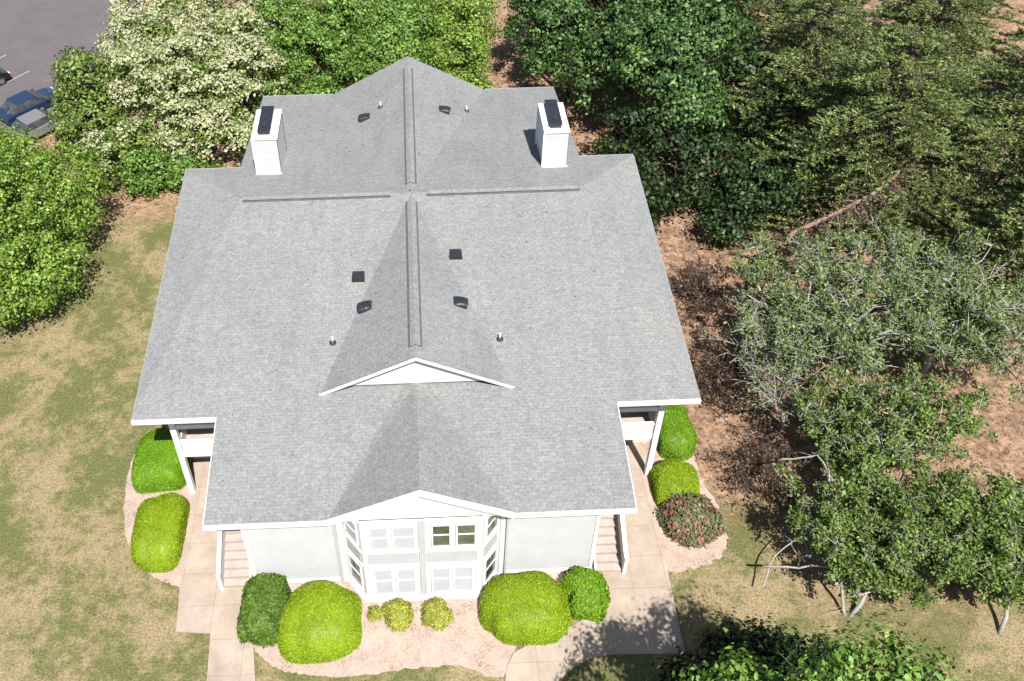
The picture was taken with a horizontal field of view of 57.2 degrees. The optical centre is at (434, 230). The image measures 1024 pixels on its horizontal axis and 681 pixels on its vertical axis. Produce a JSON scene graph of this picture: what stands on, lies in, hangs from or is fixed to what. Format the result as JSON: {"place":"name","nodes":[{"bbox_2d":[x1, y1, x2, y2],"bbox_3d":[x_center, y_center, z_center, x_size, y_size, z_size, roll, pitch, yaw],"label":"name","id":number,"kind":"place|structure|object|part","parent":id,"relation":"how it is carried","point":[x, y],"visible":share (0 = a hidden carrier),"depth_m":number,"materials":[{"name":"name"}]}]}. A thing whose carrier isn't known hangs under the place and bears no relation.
{"place":"outdoors","nodes":[
{"label":"outdoors","id":0,"kind":"place"},
{"bbox_2d":[109,0,143,15],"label":"sidewalk","id":1,"kind":"structure","parent":0,"point":[112,2],"depth_m":78.15,"materials":[{"name":"concrete"}]},
{"bbox_2d":[176,458,254,680],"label":"concrete path","id":2,"kind":"structure","parent":0,"point":[206,604],"depth_m":37.85,"materials":[{"name":"beige concrete"}]},
{"bbox_2d":[0,0,1023,680],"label":"ground","id":3,"kind":"structure","parent":0,"point":[92,350],"depth_m":42.61,"materials":[{"name":"patchy green and dry grass"}]},
{"bbox_2d":[0,0,118,131],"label":"asphalt parking lot","id":4,"kind":"structure","parent":3,"relation":"on","point":[34,35],"depth_m":74.70,"materials":[{"name":"grey asphalt"}]},
{"bbox_2d":[0,67,10,85],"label":"parked car","id":5,"kind":"object","parent":4,"relation":"on","point":[4,75],"visible":1,"depth_m":68.81,"materials":[{"name":"black paint"}]},
{"bbox_2d":[0,87,59,124],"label":"parked car","id":6,"kind":"object","parent":4,"relation":"on","point":[15,106],"visible":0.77,"depth_m":64.77,"materials":[{"name":"blue paint"}]},
{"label":"windows","id":7,"kind":"part","parent":6,"relation":"part of","materials":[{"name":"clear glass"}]},
{"bbox_2d":[4,106,61,143],"bbox_3d":[-26.892,-7.344,63.701,2.080,1.460,4.457,28,48,30],"label":"parked car","id":8,"kind":"object","parent":4,"relation":"on","point":[29,118],"visible":0.36,"depth_m":62.90,"materials":[{"name":"silver metal"}]},
{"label":"windows","id":9,"kind":"part","parent":8,"relation":"part of","materials":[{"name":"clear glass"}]},
{"bbox_2d":[0,109,127,330],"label":"deciduous tree","id":10,"kind":"object","parent":3,"relation":"on","point":[33,197],"visible":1,"depth_m":50.15,"materials":[{"name":"green plant"}]},
{"bbox_2d":[38,34,146,166],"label":"evergreen tree","id":11,"kind":"object","parent":3,"relation":"on","point":[76,79],"visible":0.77,"depth_m":59.51,"materials":[{"name":"green plant"}]},
{"bbox_2d":[65,110,174,189],"bbox_3d":[-19.584,-4.866,58.574,6.846,4.274,4.598,-27,47,-27],"label":"flowering shrub","id":12,"kind":"object","parent":3,"relation":"on","point":[118,144],"visible":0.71,"depth_m":57.63,"materials":[{"name":"green plant"}]},
{"bbox_2d":[123,455,197,586],"bbox_3d":[-12.118,12.137,41.451,3.694,0.001,8.179,-2,40,-1],"label":"mulch bed","id":13,"kind":"object","parent":3,"relation":"on","point":[133,499],"visible":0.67,"depth_m":41.38,"materials":[{"name":"beige gravel"}]},
{"bbox_2d":[130,492,189,573],"bbox_3d":[-11.827,12.672,39.852,2.286,1.382,3.614,-2,40,-1],"label":"trimmed shrub","id":14,"kind":"object","parent":13,"relation":"on","point":[158,532],"visible":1,"depth_m":39.19,"materials":[{"name":"green plant"}]},
{"bbox_2d":[131,427,192,493],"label":"trimmed shrub","id":15,"kind":"object","parent":13,"relation":"on","point":[156,466],"visible":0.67,"depth_m":41.81,"materials":[{"name":"green plant"}]},
{"bbox_2d":[108,141,215,202],"bbox_3d":[-16.840,-3.757,57.809,6.650,3.484,4.147,-2,40,-1],"label":"bush","id":16,"kind":"object","parent":3,"relation":"on","point":[166,170],"visible":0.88,"depth_m":57.38,"materials":[{"name":"green plant"}]},
{"bbox_2d":[93,0,292,167],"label":"flowering tree","id":17,"kind":"object","parent":3,"relation":"on","point":[156,45],"visible":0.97,"depth_m":60.30,"materials":[{"name":"white blossoms"},{"name":"green leaves"},{"name":"brown bark"}]},
{"bbox_2d":[238,0,389,99],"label":"deciduous tree","id":18,"kind":"object","parent":3,"relation":"on","point":[314,40],"visible":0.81,"depth_m":63.86,"materials":[{"name":"green plant"}]},
{"bbox_2d":[340,0,446,85],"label":"deciduous tree","id":19,"kind":"object","parent":3,"relation":"on","point":[386,39],"visible":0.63,"depth_m":63.20,"materials":[{"name":"green plant"}]},
{"bbox_2d":[131,56,700,602],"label":"apartment house","id":20,"kind":"structure","parent":3,"relation":"on","point":[515,460],"depth_m":38.95,"materials":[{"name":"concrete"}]},
{"bbox_2d":[343,521,358,546],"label":"window","id":21,"kind":"structure","parent":20,"relation":"in","point":[350,528],"depth_m":35.54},
{"bbox_2d":[348,552,363,589],"bbox_3d":[-3.141,13.662,37.437,0.105,1.820,0.823,-30,48,-29],"label":"window","id":22,"kind":"structure","parent":20,"relation":"in","point":[355,568],"depth_m":37.41,"materials":[{"name":"white glass"}]},
{"bbox_2d":[368,526,389,551],"bbox_3d":[-2.079,11.603,35.122,0.720,1.620,0.105,-2,40,-1],"label":"window","id":23,"kind":"structure","parent":20,"relation":"in","point":[378,535],"depth_m":35.07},
{"bbox_2d":[373,568,394,595],"bbox_3d":[-2.005,13.968,37.126,0.770,1.920,0.105,-2,40,-1],"label":"window","id":24,"kind":"structure","parent":20,"relation":"in","point":[383,577],"depth_m":37.07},
{"bbox_2d":[391,525,415,550],"bbox_3d":[-1.155,11.571,35.138,0.870,1.620,0.105,-2,40,-1],"label":"window","id":25,"kind":"structure","parent":20,"relation":"in","point":[403,536],"depth_m":35.09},
{"bbox_2d":[396,567,416,594],"bbox_3d":[-1.106,13.936,37.141,0.770,1.920,0.105,-2,40,-1],"label":"window","id":26,"kind":"structure","parent":20,"relation":"in","point":[406,577],"depth_m":37.09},
{"bbox_2d":[223,85,605,496],"bbox_3d":[-0.932,0.581,43.431,15.816,2.704,25.700,-2,40,-1],"label":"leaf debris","id":27,"kind":"object","parent":20,"relation":"on","point":[394,290],"visible":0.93,"depth_m":40.03,"materials":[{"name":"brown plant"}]},
{"bbox_2d":[431,523,450,547],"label":"window","id":28,"kind":"structure","parent":20,"relation":"in","point":[440,533],"depth_m":35.07,"materials":[{"name":"white glass"}]},
{"bbox_2d":[431,566,450,592],"bbox_3d":[0.268,13.888,37.164,0.760,1.920,0.105,-2,40,-1],"label":"window","id":29,"kind":"structure","parent":20,"relation":"in","point":[440,575],"depth_m":37.10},
{"bbox_2d":[453,565,473,592],"bbox_3d":[1.152,13.857,37.179,0.790,1.920,0.105,-2,40,-1],"label":"window","id":30,"kind":"structure","parent":20,"relation":"in","point":[462,574],"depth_m":37.12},
{"bbox_2d":[456,522,476,546],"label":"window","id":31,"kind":"structure","parent":20,"relation":"in","point":[465,532],"depth_m":35.09,"materials":[{"name":"white glass"}]},
{"bbox_2d":[483,546,496,585],"bbox_3d":[2.243,13.474,37.527,0.105,1.820,0.823,25,47,28],"label":"window","id":32,"kind":"structure","parent":20,"relation":"in","point":[490,562],"depth_m":37.50,"materials":[{"name":"white glass"}]},
{"bbox_2d":[485,516,498,541],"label":"window","id":33,"kind":"structure","parent":20,"relation":"in","point":[491,522],"depth_m":35.61,"materials":[{"name":"white glass"}]},
{"bbox_2d":[326,0,508,88],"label":"deciduous tree","id":34,"kind":"object","parent":3,"relation":"on","point":[472,40],"visible":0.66,"depth_m":64.63,"materials":[{"name":"green plant"}]},
{"bbox_2d":[253,563,600,677],"bbox_3d":[-0.409,15.488,37.208,15.617,0.001,4.799,-2,40,-1],"label":"mulch bed","id":35,"kind":"object","parent":3,"relation":"on","point":[464,638],"visible":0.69,"depth_m":36.31,"materials":[{"name":"beige soil"}]},
{"bbox_2d":[236,572,291,648],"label":"shrub","id":36,"kind":"object","parent":35,"relation":"on","point":[265,598],"visible":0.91,"depth_m":36.49,"materials":[{"name":"green plant"}]},
{"bbox_2d":[277,580,362,664],"bbox_3d":[-4.531,15.150,36.718,3.376,1.420,3.255,-2,40,-1],"label":"trimmed shrub","id":37,"kind":"object","parent":35,"relation":"on","point":[320,621],"visible":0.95,"depth_m":36.05,"materials":[{"name":"green plant"}]},
{"bbox_2d":[367,603,383,623],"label":"shrub","id":38,"kind":"object","parent":35,"relation":"on","point":[374,613],"visible":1,"depth_m":37.16,"materials":[{"name":"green plant"}]},
{"bbox_2d":[381,597,413,632],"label":"shrub","id":39,"kind":"object","parent":35,"relation":"on","point":[398,613],"visible":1,"depth_m":36.89,"materials":[{"name":"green plant"}]},
{"bbox_2d":[421,596,454,631],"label":"shrub","id":40,"kind":"object","parent":35,"relation":"on","point":[437,615],"visible":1,"depth_m":36.88,"materials":[{"name":"yellow plant"}]},
{"bbox_2d":[478,571,571,645],"bbox_3d":[3.585,14.733,37.007,3.727,1.428,2.996,-2,40,-1],"label":"trimmed shrub","id":41,"kind":"object","parent":35,"relation":"on","point":[528,608],"visible":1,"depth_m":36.42,"materials":[{"name":"green plant"}]},
{"bbox_2d":[560,566,610,623],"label":"shrub","id":42,"kind":"object","parent":35,"relation":"on","point":[587,591],"visible":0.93,"depth_m":36.97,"materials":[{"name":"green plant"}]},
{"bbox_2d":[495,0,645,118],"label":"evergreen tree","id":43,"kind":"object","parent":3,"relation":"on","point":[571,59],"visible":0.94,"depth_m":60.99,"materials":[{"name":"green plant"}]},
{"bbox_2d":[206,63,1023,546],"bbox_3d":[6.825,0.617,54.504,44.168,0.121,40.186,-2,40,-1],"label":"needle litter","id":44,"kind":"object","parent":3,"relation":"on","point":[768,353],"visible":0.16,"depth_m":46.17,"materials":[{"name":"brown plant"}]},
{"bbox_2d":[511,0,753,52],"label":"evergreen tree","id":45,"kind":"object","parent":3,"relation":"on","point":[601,25],"visible":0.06,"depth_m":67.84,"materials":[{"name":"green plant"}]},
{"bbox_2d":[580,0,759,137],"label":"deciduous tree","id":46,"kind":"object","parent":3,"relation":"on","point":[648,37],"visible":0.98,"depth_m":55.49,"materials":[{"name":"green plant"}]},
{"bbox_2d":[539,0,813,155],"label":"evergreen tree","id":47,"kind":"object","parent":3,"relation":"on","point":[740,57],"visible":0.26,"depth_m":56.88,"materials":[{"name":"green plant"}]},
{"bbox_2d":[583,101,770,235],"bbox_3d":[14.736,-3.834,55.564,11.154,6.787,9.655,-2,40,-1],"label":"evergreen tree","id":48,"kind":"object","parent":3,"relation":"on","point":[651,144],"visible":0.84,"depth_m":54.55,"materials":[{"name":"green plant"}]},
{"bbox_2d":[641,439,728,572],"bbox_3d":[10.717,10.860,42.399,3.394,0.001,10.015,-2,40,-1],"label":"mulch bed","id":49,"kind":"object","parent":3,"relation":"on","point":[679,558],"visible":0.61,"depth_m":39.47,"materials":[{"name":"beige gravel"}]},
{"bbox_2d":[649,458,700,507],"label":"trimmed shrub","id":50,"kind":"object","parent":49,"relation":"on","point":[668,477],"visible":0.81,"depth_m":40.95,"materials":[{"name":"green plant"}]},
{"bbox_2d":[654,404,696,460],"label":"trimmed shrub","id":51,"kind":"object","parent":49,"relation":"on","point":[677,438],"visible":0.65,"depth_m":42.66,"materials":[{"name":"green plant"}]},
{"bbox_2d":[656,490,726,548],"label":"red shrub","id":52,"kind":"object","parent":49,"relation":"on","point":[693,520],"visible":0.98,"depth_m":39.47,"materials":[{"name":"red leaves"},{"name":"green leaves"},{"name":"brown bark"}]},
{"bbox_2d":[667,248,746,322],"bbox_3d":[14.321,3.034,49.750,4.065,2.593,5.899,19,44,22],"label":"bare shrub","id":53,"kind":"object","parent":3,"relation":"on","point":[693,293],"visible":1,"depth_m":49.56,"materials":[{"name":"brown plant"}]},
{"bbox_2d":[688,317,778,415],"bbox_3d":[14.301,6.726,45.288,4.713,2.728,4.797,27,48,29],"label":"bare shrub","id":54,"kind":"object","parent":3,"relation":"on","point":[723,370],"visible":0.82,"depth_m":44.92,"materials":[{"name":"brown plant"}]},
{"bbox_2d":[652,613,846,680],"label":"evergreen tree","id":55,"kind":"object","parent":3,"relation":"on","point":[759,635],"visible":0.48,"depth_m":33.54,"materials":[{"name":"green plant"}]},
{"bbox_2d":[685,121,829,255],"bbox_3d":[19.159,-2.512,53.724,10.252,5.723,5.729,-32,49,-31],"label":"evergreen tree","id":56,"kind":"object","parent":3,"relation":"on","point":[739,214],"visible":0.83,"depth_m":52.41,"materials":[{"name":"green plant"}]},
{"bbox_2d":[701,407,813,522],"bbox_3d":[14.302,10.290,41.224,4.668,2.540,6.230,-2,40,-1],"label":"bare shrub","id":57,"kind":"object","parent":3,"relation":"on","point":[757,451],"visible":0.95,"depth_m":41.14,"materials":[{"name":"brown plant"}]},
{"bbox_2d":[697,288,846,428],"bbox_3d":[14.976,6.571,43.134,5.583,5.728,8.169,-2,40,-1],"label":"bare tree","id":58,"kind":"object","parent":3,"relation":"on","point":[776,367],"visible":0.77,"depth_m":41.95,"materials":[{"name":"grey plant"}]},
{"bbox_2d":[698,0,907,216],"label":"pine tree","id":59,"kind":"object","parent":3,"relation":"on","point":[811,14],"visible":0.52,"depth_m":54.47,"materials":[{"name":"green plant"}]},
{"bbox_2d":[717,0,894,120],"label":"pine tree","id":60,"kind":"object","parent":3,"relation":"on","point":[782,10],"visible":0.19,"depth_m":62.00,"materials":[{"name":"green plant"}]},
{"bbox_2d":[646,599,969,680],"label":"deciduous tree","id":61,"kind":"object","parent":3,"relation":"on","point":[843,669],"visible":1,"depth_m":24.95,"materials":[{"name":"green plant"}]},
{"bbox_2d":[762,418,892,616],"bbox_3d":[15.886,11.308,38.130,5.910,4.868,6.894,-2,40,-1],"label":"dead tree","id":62,"kind":"object","parent":3,"relation":"on","point":[769,566],"visible":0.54,"depth_m":37.36,"materials":[{"name":"grey plant"}]},
{"bbox_2d":[748,148,933,308],"bbox_3d":[21.202,0.114,48.978,9.590,7.925,2.806,-15,42,-16],"label":"dead tree","id":63,"kind":"object","parent":3,"relation":"on","point":[831,216],"visible":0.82,"depth_m":48.17,"materials":[{"name":"brown wood"}]},
{"bbox_2d":[721,222,971,386],"bbox_3d":[18.770,3.776,45.104,10.676,7.312,10.814,-2,40,-1],"label":"sparse tree","id":64,"kind":"object","parent":3,"relation":"on","point":[827,341],"visible":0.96,"depth_m":43.34,"materials":[{"name":"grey plant"}]},
{"bbox_2d":[743,20,1023,270],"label":"pine tree","id":65,"kind":"object","parent":3,"relation":"on","point":[922,144],"visible":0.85,"depth_m":49.41,"materials":[{"name":"green plant"}]},
{"bbox_2d":[772,436,1014,617],"bbox_3d":[18.079,11.805,37.013,8.631,5.650,6.507,-2,40,-1],"label":"sparse tree","id":66,"kind":"object","parent":3,"relation":"on","point":[889,547],"visible":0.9,"depth_m":35.77,"materials":[{"name":"green plant"}]},
{"bbox_2d":[792,354,1001,505],"bbox_3d":[19.733,8.679,39.986,8.930,6.437,7.626,-2,40,-1],"label":"sparse tree","id":67,"kind":"object","parent":3,"relation":"on","point":[898,433],"visible":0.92,"depth_m":39.08,"materials":[{"name":"green plant"}]},
{"bbox_2d":[814,0,1023,171],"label":"pine tree","id":68,"kind":"object","parent":3,"relation":"on","point":[969,38],"visible":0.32,"depth_m":56.14,"materials":[{"name":"green plant"}]},
{"bbox_2d":[822,0,1023,85],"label":"pine tree","id":69,"kind":"object","parent":3,"relation":"on","point":[998,15],"visible":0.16,"depth_m":64.26,"materials":[{"name":"green plant"}]},
{"bbox_2d":[842,42,1023,245],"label":"pine tree","id":70,"kind":"object","parent":3,"relation":"on","point":[1011,107],"visible":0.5,"depth_m":50.50,"materials":[{"name":"green plant"}]},
{"bbox_2d":[854,203,1023,405],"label":"sparse tree","id":71,"kind":"object","parent":3,"relation":"on","point":[973,340],"visible":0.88,"depth_m":43.14,"materials":[{"name":"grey plant"}]},
{"bbox_2d":[867,459,1023,635],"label":"sparse tree","id":72,"kind":"object","parent":3,"relation":"on","point":[997,569],"visible":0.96,"depth_m":35.30,"materials":[{"name":"green plant"}]},
{"bbox_2d":[910,157,1023,330],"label":"pine tree","id":73,"kind":"object","parent":3,"relation":"on","point":[1011,173],"visible":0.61,"depth_m":47.94,"materials":[{"name":"green plant"}]},
{"bbox_2d":[972,8,1023,163],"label":"pine tree","id":74,"kind":"object","parent":3,"relation":"on","point":[1018,35],"visible":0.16,"depth_m":59.03,"materials":[{"name":"green plant"}]},
{"bbox_2d":[0,177,1023,680],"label":"grass","id":75,"kind":"structure","parent":0,"point":[160,427],"depth_m":39.85,"materials":[{"name":"green plant"}]},
{"bbox_2d":[505,441,684,680],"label":"concrete path","id":76,"kind":"structure","parent":0,"point":[641,617],"depth_m":36.99,"materials":[{"name":"beige concrete"}]}
]}

